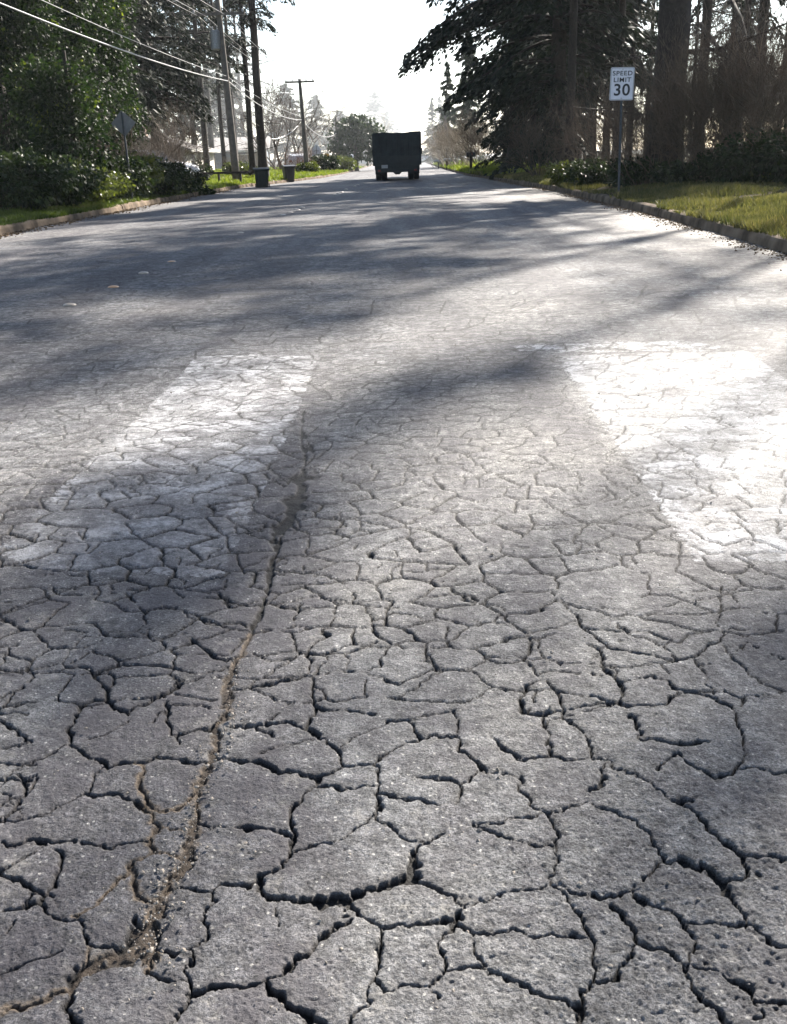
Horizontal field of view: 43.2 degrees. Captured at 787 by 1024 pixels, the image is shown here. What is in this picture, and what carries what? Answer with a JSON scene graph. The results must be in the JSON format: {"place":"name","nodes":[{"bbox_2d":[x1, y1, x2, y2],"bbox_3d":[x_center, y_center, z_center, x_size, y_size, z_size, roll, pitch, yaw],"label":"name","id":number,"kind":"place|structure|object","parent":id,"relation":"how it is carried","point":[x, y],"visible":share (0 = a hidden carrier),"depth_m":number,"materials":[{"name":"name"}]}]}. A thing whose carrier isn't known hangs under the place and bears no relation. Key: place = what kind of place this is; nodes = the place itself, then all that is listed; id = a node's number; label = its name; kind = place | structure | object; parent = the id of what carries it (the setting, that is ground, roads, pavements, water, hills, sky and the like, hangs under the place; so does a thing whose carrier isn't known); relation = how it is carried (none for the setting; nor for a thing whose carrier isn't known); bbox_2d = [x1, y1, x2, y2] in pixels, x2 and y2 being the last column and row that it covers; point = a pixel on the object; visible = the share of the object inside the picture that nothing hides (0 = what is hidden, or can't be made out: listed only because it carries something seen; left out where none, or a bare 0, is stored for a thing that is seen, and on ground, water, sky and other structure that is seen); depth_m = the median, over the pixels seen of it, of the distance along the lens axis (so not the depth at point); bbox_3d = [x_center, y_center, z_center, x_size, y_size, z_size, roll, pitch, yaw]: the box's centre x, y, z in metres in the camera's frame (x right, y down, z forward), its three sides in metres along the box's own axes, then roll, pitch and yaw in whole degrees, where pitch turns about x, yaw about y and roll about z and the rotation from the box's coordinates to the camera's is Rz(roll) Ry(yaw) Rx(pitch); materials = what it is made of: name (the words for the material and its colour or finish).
{"place":"outdoors","nodes":[
{"label":"outdoors","id":0,"kind":"place"},
{"bbox_2d":[0,184,223,225],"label":"grass","id":1,"kind":"structure","parent":0,"point":[12,215],"depth_m":23.34,"materials":[{"name":"plant"}]},
{"bbox_2d":[6,160,371,209],"bbox_3d":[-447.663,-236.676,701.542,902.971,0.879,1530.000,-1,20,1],"label":"verge","id":2,"kind":"structure","parent":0,"point":[276,166],"depth_m":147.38,"materials":[{"name":"plant"}]},
{"bbox_2d":[0,146,39,211],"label":"shrub","id":3,"kind":"object","parent":2,"relation":"on","point":[6,189],"visible":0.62,"depth_m":22.45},
{"bbox_2d":[0,147,79,209],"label":"shrub","id":4,"kind":"object","parent":2,"relation":"on","point":[46,188],"visible":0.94,"depth_m":22.97,"materials":[{"name":"plant"}]},
{"bbox_2d":[0,0,84,159],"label":"ivy covered tree","id":5,"kind":"object","parent":2,"relation":"on","point":[14,25],"visible":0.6,"depth_m":28.94,"materials":[{"name":"green plant"}]},
{"bbox_2d":[1,152,109,206],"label":"shrub","id":6,"kind":"object","parent":2,"relation":"on","point":[86,184],"visible":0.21,"depth_m":25.12,"materials":[{"name":"plant"}]},
{"bbox_2d":[0,50,120,199],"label":"bush","id":7,"kind":"object","parent":2,"relation":"on","point":[56,92],"visible":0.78,"depth_m":27.14,"materials":[{"name":"green plant"}]},
{"bbox_2d":[0,0,125,161],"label":"ivy covered tree","id":8,"kind":"object","parent":2,"relation":"on","point":[83,11],"visible":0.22,"depth_m":33.07,"materials":[{"name":"green plant"}]},
{"bbox_2d":[6,2,168,160],"bbox_3d":[-15.298,-25.904,44.039,8.302,23.182,7.580,-11,22,-24],"label":"conifer tree","id":9,"kind":"object","parent":2,"relation":"on","point":[152,79],"visible":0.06,"depth_m":46.36,"materials":[{"name":"green plant"}]},
{"bbox_2d":[45,158,136,203],"bbox_3d":[-8.617,-8.978,27.198,2.885,1.381,2.484,-1,20,1],"label":"shrub","id":10,"kind":"object","parent":2,"relation":"on","point":[100,194],"visible":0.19,"depth_m":26.94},
{"bbox_2d":[50,0,150,158],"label":"ivy covered tree","id":11,"kind":"object","parent":2,"relation":"on","point":[117,59],"visible":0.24,"depth_m":36.65,"materials":[{"name":"green plant"}]},
{"bbox_2d":[111,111,135,199],"bbox_3d":[-7.711,-10.144,28.833,0.709,2.787,0.075,-4,20,-5],"label":"diamond sign","id":12,"kind":"object","parent":2,"relation":"on","point":[123,122],"visible":0.71,"depth_m":28.52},
{"bbox_2d":[69,105,177,168],"bbox_3d":[-10.211,-12.888,34.674,4.330,3.555,4.318,6,21,21],"label":"bare brush","id":13,"kind":"object","parent":2,"relation":"on","point":[122,148],"visible":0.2,"depth_m":34.91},
{"bbox_2d":[92,152,158,199],"bbox_3d":[-8.403,-9.715,29.025,2.735,1.414,2.540,-1,20,1],"label":"shrub","id":14,"kind":"object","parent":2,"relation":"on","point":[138,170],"visible":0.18,"depth_m":29.07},
{"bbox_2d":[104,151,165,196],"bbox_3d":[-8.412,-10.568,31.350,2.878,1.486,2.279,4,20,15],"label":"shrub","id":15,"kind":"object","parent":2,"relation":"on","point":[154,165],"visible":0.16,"depth_m":30.98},
{"bbox_2d":[114,124,184,162],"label":"bare brush","id":16,"kind":"object","parent":2,"relation":"on","point":[157,152],"visible":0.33,"depth_m":38.45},
{"bbox_2d":[108,0,198,148],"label":"conifer tree","id":17,"kind":"object","parent":2,"relation":"on","point":[160,20],"visible":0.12,"depth_m":50.30,"materials":[{"name":"green plant"}]},
{"bbox_2d":[117,91,213,169],"bbox_3d":[-10.151,-16.517,43.897,5.080,4.182,5.094,-1,20,2],"label":"bare brush","id":18,"kind":"object","parent":2,"relation":"on","point":[179,145],"visible":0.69,"depth_m":43.63,"materials":[{"name":"plant"}]},
{"bbox_2d":[140,156,196,195],"bbox_3d":[-8.025,-11.059,32.977,2.744,1.348,2.565,-1,20,1],"label":"shrub","id":19,"kind":"object","parent":2,"relation":"on","point":[175,178],"visible":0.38,"depth_m":32.72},
{"bbox_2d":[132,132,219,169],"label":"ranch house","id":20,"kind":"structure","parent":2,"relation":"on","point":[212,151],"depth_m":81.96,"materials":[{"name":"beige"}]},
{"bbox_2d":[119,0,246,150],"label":"conifer tree","id":21,"kind":"object","parent":2,"relation":"on","point":[162,71],"visible":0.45,"depth_m":55.26,"materials":[{"name":"green plant"}]},
{"bbox_2d":[141,114,229,168],"bbox_3d":[-10.367,-17.392,47.304,4.318,3.555,4.330,11,23,31],"label":"bare brush","id":22,"kind":"object","parent":2,"relation":"on","point":[204,158],"visible":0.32,"depth_m":47.36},
{"bbox_2d":[162,170,210,196],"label":"shrub","id":23,"kind":"object","parent":2,"relation":"on","point":[194,183],"visible":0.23,"depth_m":35.74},
{"bbox_2d":[146,0,227,139],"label":"conifer tree","id":24,"kind":"object","parent":2,"relation":"on","point":[212,97],"visible":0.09,"depth_m":103.06,"materials":[{"name":"green plant"}]},
{"bbox_2d":[159,0,223,145],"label":"conifer tree","id":25,"kind":"object","parent":2,"relation":"on","point":[212,84],"visible":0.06,"depth_m":84.08,"materials":[{"name":"green plant"}]},
{"bbox_2d":[160,0,235,165],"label":"conifer tree","id":26,"kind":"object","parent":2,"relation":"on","point":[197,35],"visible":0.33,"depth_m":74.62,"materials":[{"name":"green plant"}]},
{"bbox_2d":[165,0,241,168],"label":"conifer tree","id":27,"kind":"object","parent":2,"relation":"on","point":[207,92],"visible":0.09,"depth_m":96.60,"materials":[{"name":"green plant"}]},
{"bbox_2d":[186,0,239,169],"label":"conifer tree","id":28,"kind":"object","parent":2,"relation":"on","point":[216,89],"visible":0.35,"depth_m":79.44,"materials":[{"name":"brown plant"}]},
{"bbox_2d":[192,0,244,179],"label":"utility pole","id":29,"kind":"object","parent":2,"relation":"on","point":[217,39],"visible":0.97,"depth_m":47.66,"materials":[{"name":"brown wood"}]},
{"bbox_2d":[0,2,227,80],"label":"overhead cable","id":30,"kind":"object","parent":29,"relation":"attached to","point":[17,10],"visible":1,"depth_m":27.76,"materials":[{"name":"metal"}]},
{"bbox_2d":[198,7,246,145],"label":"conifer tree","id":31,"kind":"object","parent":2,"relation":"on","point":[213,107],"visible":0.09,"depth_m":128.85,"materials":[{"name":"green plant"}]},
{"bbox_2d":[205,0,251,152],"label":"conifer tree","id":32,"kind":"object","parent":2,"relation":"on","point":[236,51],"visible":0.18,"depth_m":87.80,"materials":[{"name":"green plant"}]},
{"bbox_2d":[221,160,257,174],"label":"shrub","id":33,"kind":"object","parent":2,"relation":"on","point":[242,167],"visible":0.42,"depth_m":61.83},
{"bbox_2d":[215,0,272,175],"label":"conifer tree","id":34,"kind":"object","parent":2,"relation":"on","point":[241,42],"visible":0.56,"depth_m":58.61,"materials":[{"name":"brown plant"}]},
{"bbox_2d":[214,136,273,168],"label":"ranch house","id":35,"kind":"structure","parent":2,"relation":"on","point":[244,139],"depth_m":109.04,"materials":[{"name":"stone"}]},
{"bbox_2d":[221,0,270,136],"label":"conifer tree","id":36,"kind":"object","parent":2,"relation":"on","point":[238,80],"visible":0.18,"depth_m":124.16,"materials":[{"name":"green plant"}]},
{"bbox_2d":[225,0,295,176],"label":"conifer tree","id":37,"kind":"object","parent":2,"relation":"on","point":[258,109],"visible":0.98,"depth_m":55.00,"materials":[{"name":"brown plant"}]},
{"bbox_2d":[214,68,308,166],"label":"bare tree","id":38,"kind":"object","parent":2,"relation":"on","point":[268,86],"visible":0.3,"depth_m":104.61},
{"bbox_2d":[280,165,295,181],"bbox_3d":[-5.757,-18.515,54.569,0.672,0.978,0.938,-8,21,-18],"label":"wheeled bin","id":39,"kind":"object","parent":2,"relation":"on","point":[288,171],"visible":0.8,"depth_m":54.22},
{"bbox_2d":[222,54,360,169],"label":"bare tree","id":40,"kind":"object","parent":2,"relation":"on","point":[271,121],"visible":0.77,"depth_m":85.36,"materials":[{"name":"plant"}]},
{"bbox_2d":[270,148,312,170],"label":"bare brush","id":41,"kind":"object","parent":2,"relation":"on","point":[297,159],"visible":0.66,"depth_m":71.45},
{"bbox_2d":[266,83,323,161],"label":"conifer tree","id":42,"kind":"object","parent":2,"relation":"on","point":[280,148],"visible":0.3,"depth_m":139.07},
{"bbox_2d":[262,80,334,153],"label":"bare tree","id":43,"kind":"object","parent":2,"relation":"on","point":[294,127],"visible":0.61,"depth_m":90.55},
{"bbox_2d":[285,78,313,171],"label":"utility pole","id":44,"kind":"object","parent":2,"relation":"on","point":[304,139],"visible":0.95,"depth_m":68.82,"materials":[{"name":"brown wood"}]},
{"bbox_2d":[295,161,320,171],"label":"shrub","id":45,"kind":"object","parent":2,"relation":"on","point":[312,166],"visible":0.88,"depth_m":69.60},
{"bbox_2d":[280,103,339,153],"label":"bare tree","id":46,"kind":"object","parent":2,"relation":"on","point":[317,131],"visible":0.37,"depth_m":109.26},
{"bbox_2d":[290,95,334,154],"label":"conifer tree","id":47,"kind":"object","parent":2,"relation":"on","point":[315,104],"visible":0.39,"depth_m":157.80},
{"bbox_2d":[309,154,339,169],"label":"shrub","id":48,"kind":"object","parent":2,"relation":"on","point":[324,162],"visible":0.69,"depth_m":77.11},
{"bbox_2d":[328,154,357,169],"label":"shrub","id":49,"kind":"object","parent":2,"relation":"on","point":[347,163],"visible":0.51,"depth_m":84.72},
{"bbox_2d":[325,112,387,170],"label":"round tree","id":50,"kind":"object","parent":2,"relation":"on","point":[358,140],"visible":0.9,"depth_m":89.25,"materials":[{"name":"plant"}]},
{"bbox_2d":[363,90,398,132],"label":"conifer tree","id":51,"kind":"object","parent":2,"relation":"on","point":[374,105],"visible":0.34,"depth_m":212.67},
{"bbox_2d":[0,162,786,1023],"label":"road","id":52,"kind":"structure","parent":0,"point":[384,300],"depth_m":2.44,"materials":[{"name":"asphalt"}]},
{"bbox_2d":[0,190,233,238],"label":"leaf litter","id":53,"kind":"object","parent":52,"relation":"on","point":[5,235],"visible":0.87,"depth_m":23.39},
{"bbox_2d":[0,354,318,579],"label":"crosswalk bar","id":54,"kind":"object","parent":52,"relation":"on","point":[165,467],"visible":1,"depth_m":3.82,"materials":[{"name":"white paint"}]},
{"bbox_2d":[0,164,372,234],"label":"kerb","id":55,"kind":"structure","parent":52,"relation":"on","point":[19,226],"depth_m":26.13,"materials":[{"name":"concrete"}]},
{"bbox_2d":[253,167,269,187],"bbox_3d":[-5.968,-15.132,45.163,0.739,0.948,0.937,-4,20,-5],"label":"wheeled bin","id":56,"kind":"object","parent":52,"relation":"on","point":[262,176],"visible":0.85,"depth_m":44.80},
{"bbox_2d":[372,131,421,179],"bbox_3d":[0.199,-19.099,53.420,2.760,2.310,6.740,-1,20,1],"label":"cargo truck","id":57,"kind":"object","parent":52,"relation":"on","point":[396,153],"visible":1,"depth_m":50.32,"materials":[{"name":"metal"}]},
{"bbox_2d":[425,162,786,252],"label":"kerb","id":58,"kind":"structure","parent":52,"relation":"on","point":[777,242],"depth_m":16.88,"materials":[{"name":"concrete"}]},
{"bbox_2d":[513,341,723,352],"bbox_3d":[1.395,-1.019,6.159,1.284,0.012,0.323,-1,20,1],"label":"stop line","id":59,"kind":"object","parent":52,"relation":"on","point":[598,347],"visible":1,"depth_m":6.16,"materials":[{"name":"paint"}]},
{"bbox_2d":[496,180,786,270],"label":"leaf litter","id":60,"kind":"object","parent":52,"relation":"on","point":[638,212],"visible":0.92,"depth_m":16.78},
{"bbox_2d":[555,351,786,563],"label":"crosswalk bar","id":61,"kind":"object","parent":52,"relation":"on","point":[693,435],"visible":1,"depth_m":4.18,"materials":[{"name":"white paint"}]},
{"bbox_2d":[7,337,781,1019],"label":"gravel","id":62,"kind":"structure","parent":0,"point":[183,951],"depth_m":1.77,"materials":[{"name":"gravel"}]},
{"bbox_2d":[29,0,786,159],"label":"sky","id":63,"kind":"structure","parent":0,"point":[372,37],"materials":[{"name":"white"}]},
{"bbox_2d":[430,147,786,239],"bbox_3d":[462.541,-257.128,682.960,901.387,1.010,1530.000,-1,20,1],"label":"verge","id":64,"kind":"structure","parent":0,"point":[606,187],"depth_m":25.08,"materials":[{"name":"plant"}]},
{"bbox_2d":[421,97,439,162],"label":"conifer tree","id":65,"kind":"object","parent":64,"relation":"on","point":[431,109],"visible":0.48,"depth_m":139.69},
{"bbox_2d":[433,60,466,163],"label":"conifer tree","id":66,"kind":"object","parent":64,"relation":"on","point":[448,82],"visible":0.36,"depth_m":99.42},
{"bbox_2d":[421,119,481,165],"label":"bare brush","id":67,"kind":"object","parent":64,"relation":"on","point":[442,146],"visible":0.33,"depth_m":85.92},
{"bbox_2d":[419,107,489,165],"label":"bare brush","id":68,"kind":"object","parent":64,"relation":"on","point":[440,150],"visible":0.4,"depth_m":78.92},
{"bbox_2d":[426,111,500,166],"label":"bare brush","id":69,"kind":"object","parent":64,"relation":"on","point":[455,140],"visible":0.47,"depth_m":72.72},
{"bbox_2d":[440,33,492,161],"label":"conifer tree","id":70,"kind":"object","parent":64,"relation":"on","point":[466,63],"visible":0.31,"depth_m":93.97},
{"bbox_2d":[447,105,501,166],"bbox_3d":[5.511,-23.524,61.922,5.333,4.391,5.349,3,20,13],"label":"bare brush","id":71,"kind":"object","parent":64,"relation":"on","point":[472,140],"visible":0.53,"depth_m":62.14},
{"bbox_2d":[433,159,545,175],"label":"grass","id":72,"kind":"structure","parent":64,"relation":"on","point":[463,169],"depth_m":61.91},
{"bbox_2d":[474,4,525,169],"bbox_3d":[6.239,-24.253,54.947,3.874,10.818,3.538,6,21,22],"label":"conifer tree","id":73,"kind":"object","parent":64,"relation":"on","point":[484,107],"visible":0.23,"depth_m":55.67,"materials":[{"name":"green plant"}]},
{"bbox_2d":[397,0,635,166],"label":"conifer tree","id":74,"kind":"object","parent":64,"relation":"on","point":[475,15],"visible":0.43,"depth_m":51.17,"materials":[{"name":"green plant"}]},
{"bbox_2d":[489,0,567,168],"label":"conifer tree","id":75,"kind":"object","parent":64,"relation":"on","point":[540,30],"visible":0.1,"depth_m":50.16,"materials":[{"name":"green plant"}]},
{"bbox_2d":[497,98,583,176],"bbox_3d":[5.701,-14.937,39.443,4.064,3.346,4.076,5,21,19],"label":"bare brush","id":76,"kind":"object","parent":64,"relation":"on","point":[525,142],"visible":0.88,"depth_m":39.43,"materials":[{"name":"plant"}]},
{"bbox_2d":[442,0,656,179],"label":"conifer tree","id":77,"kind":"object","parent":64,"relation":"on","point":[548,73],"visible":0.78,"depth_m":42.33,"materials":[{"name":"green plant"}]},
{"bbox_2d":[543,158,586,185],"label":"shrub","id":78,"kind":"object","parent":64,"relation":"on","point":[554,171],"visible":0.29,"depth_m":31.07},
{"bbox_2d":[545,0,595,165],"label":"conifer tree","id":79,"kind":"object","parent":64,"relation":"on","point":[572,61],"visible":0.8,"depth_m":40.04,"materials":[{"name":"brown plant"}]},
{"bbox_2d":[527,73,646,164],"bbox_3d":[6.516,-12.238,31.640,4.064,3.346,4.076,-19,26,-40],"label":"bare brush","id":80,"kind":"object","parent":64,"relation":"on","point":[579,129],"visible":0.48,"depth_m":31.50,"materials":[{"name":"plant"}]},
{"bbox_2d":[560,155,616,185],"bbox_3d":[5.904,-10.136,29.722,1.869,0.959,1.832,-1,20,1],"label":"shrub","id":81,"kind":"object","parent":64,"relation":"on","point":[583,173],"visible":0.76,"depth_m":29.29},
{"bbox_2d":[524,0,652,162],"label":"conifer tree","id":82,"kind":"object","parent":64,"relation":"on","point":[581,77],"visible":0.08,"depth_m":53.42,"materials":[{"name":"green plant"}]},
{"bbox_2d":[566,0,658,163],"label":"conifer tree","id":83,"kind":"object","parent":64,"relation":"on","point":[644,22],"visible":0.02,"depth_m":55.83,"materials":[{"name":"green plant"}]},
{"bbox_2d":[590,0,652,162],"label":"conifer tree","id":84,"kind":"object","parent":64,"relation":"on","point":[622,7],"visible":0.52,"depth_m":41.57,"materials":[{"name":"green plant"}]},
{"bbox_2d":[609,67,634,190],"bbox_3d":[5.199,-8.562,22.919,0.542,3.080,0.070,-1,20,1],"label":"speed limit sign","id":85,"kind":"object","parent":64,"relation":"on","point":[621,84],"visible":1,"depth_m":22.52,"materials":[{"name":"metal"}]},
{"bbox_2d":[592,0,658,158],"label":"conifer tree","id":86,"kind":"object","parent":64,"relation":"on","point":[645,6],"visible":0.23,"depth_m":47.24,"materials":[{"name":"green plant"}]},
{"bbox_2d":[602,155,658,187],"bbox_3d":[6.398,-9.037,26.469,1.748,0.885,1.680,-1,20,1],"label":"shrub","id":87,"kind":"object","parent":64,"relation":"on","point":[636,174],"visible":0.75,"depth_m":26.23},
{"bbox_2d":[566,75,703,176],"bbox_3d":[6.718,-10.985,28.104,4.076,3.346,4.064,-6,20,-12],"label":"bare brush","id":88,"kind":"object","parent":64,"relation":"on","point":[609,148],"visible":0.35,"depth_m":28.00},
{"bbox_2d":[568,0,707,180],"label":"conifer tree","id":89,"kind":"object","parent":64,"relation":"on","point":[672,7],"visible":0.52,"depth_m":25.94,"materials":[{"name":"brown plant"}]},
{"bbox_2d":[646,11,786,70],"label":"bare limb","id":90,"kind":"object","parent":89,"relation":"attached to","point":[761,33],"visible":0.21,"depth_m":23.73,"materials":[{"name":"brown plant"}]},
{"bbox_2d":[537,5,749,185],"bbox_3d":[6.751,-10.403,25.042,5.333,4.391,5.349,11,23,33],"label":"bare brush","id":91,"kind":"object","parent":64,"relation":"on","point":[679,67],"visible":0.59,"depth_m":24.73,"materials":[{"name":"plant"}]},
{"bbox_2d":[566,0,786,181],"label":"bare brush","id":92,"kind":"object","parent":64,"relation":"on","point":[641,131],"visible":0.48,"depth_m":24.81,"materials":[{"name":"plant"}]},
{"bbox_2d":[646,158,712,184],"bbox_3d":[7.342,-8.520,24.954,2.010,0.750,1.778,-18,25,-38],"label":"shrub","id":93,"kind":"object","parent":64,"relation":"on","point":[663,172],"visible":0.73,"depth_m":24.60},
{"bbox_2d":[614,3,786,181],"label":"bare brush","id":94,"kind":"object","parent":64,"relation":"on","point":[671,127],"visible":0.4,"depth_m":23.97,"materials":[{"name":"plant"}]},
{"bbox_2d":[625,3,786,160],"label":"bare brush","id":95,"kind":"object","parent":64,"relation":"on","point":[716,65],"visible":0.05,"depth_m":27.44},
{"bbox_2d":[686,0,725,151],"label":"conifer tree","id":96,"kind":"object","parent":64,"relation":"on","point":[699,33],"visible":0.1,"depth_m":85.31,"materials":[{"name":"green plant"}]},
{"bbox_2d":[626,0,786,155],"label":"bare brush","id":97,"kind":"object","parent":64,"relation":"on","point":[762,103],"visible":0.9,"depth_m":22.88,"materials":[{"name":"plant"}]},
{"bbox_2d":[688,150,731,182],"bbox_3d":[8.018,-8.485,24.489,1.648,0.927,1.836,-1,20,1],"label":"shrub","id":98,"kind":"object","parent":64,"relation":"on","point":[704,169],"visible":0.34,"depth_m":24.10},
{"bbox_2d":[649,5,786,159],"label":"bare brush","id":99,"kind":"object","parent":64,"relation":"on","point":[755,109],"visible":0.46,"depth_m":23.70,"materials":[{"name":"plant"}]},
{"bbox_2d":[690,0,752,161],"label":"conifer tree","id":100,"kind":"object","parent":64,"relation":"on","point":[709,5],"visible":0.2,"depth_m":30.47,"materials":[{"name":"green plant"}]},
{"bbox_2d":[708,0,781,63],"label":"bare limb","id":101,"kind":"object","parent":100,"relation":"attached to","point":[734,5],"visible":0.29,"depth_m":26.16,"materials":[{"name":"brown plant"}]},
{"bbox_2d":[691,0,758,134],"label":"conifer tree","id":102,"kind":"object","parent":64,"relation":"on","point":[738,3],"visible":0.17,"depth_m":46.77,"materials":[{"name":"green plant"}]},
{"bbox_2d":[687,0,786,141],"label":"bare brush","id":103,"kind":"object","parent":64,"relation":"on","point":[759,36],"visible":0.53,"depth_m":22.92,"materials":[{"name":"plant"}]},
{"bbox_2d":[706,124,786,182],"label":"shrub","id":104,"kind":"object","parent":64,"relation":"on","point":[734,163],"visible":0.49,"depth_m":22.59,"materials":[{"name":"plant"}]},
{"bbox_2d":[720,0,786,138],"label":"conifer tree","id":105,"kind":"object","parent":64,"relation":"on","point":[765,6],"visible":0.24,"depth_m":33.01,"materials":[{"name":"green plant"}]},
{"bbox_2d":[742,123,786,183],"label":"shrub","id":106,"kind":"object","parent":64,"relation":"on","point":[777,169],"visible":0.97,"depth_m":21.76,"materials":[{"name":"plant"}]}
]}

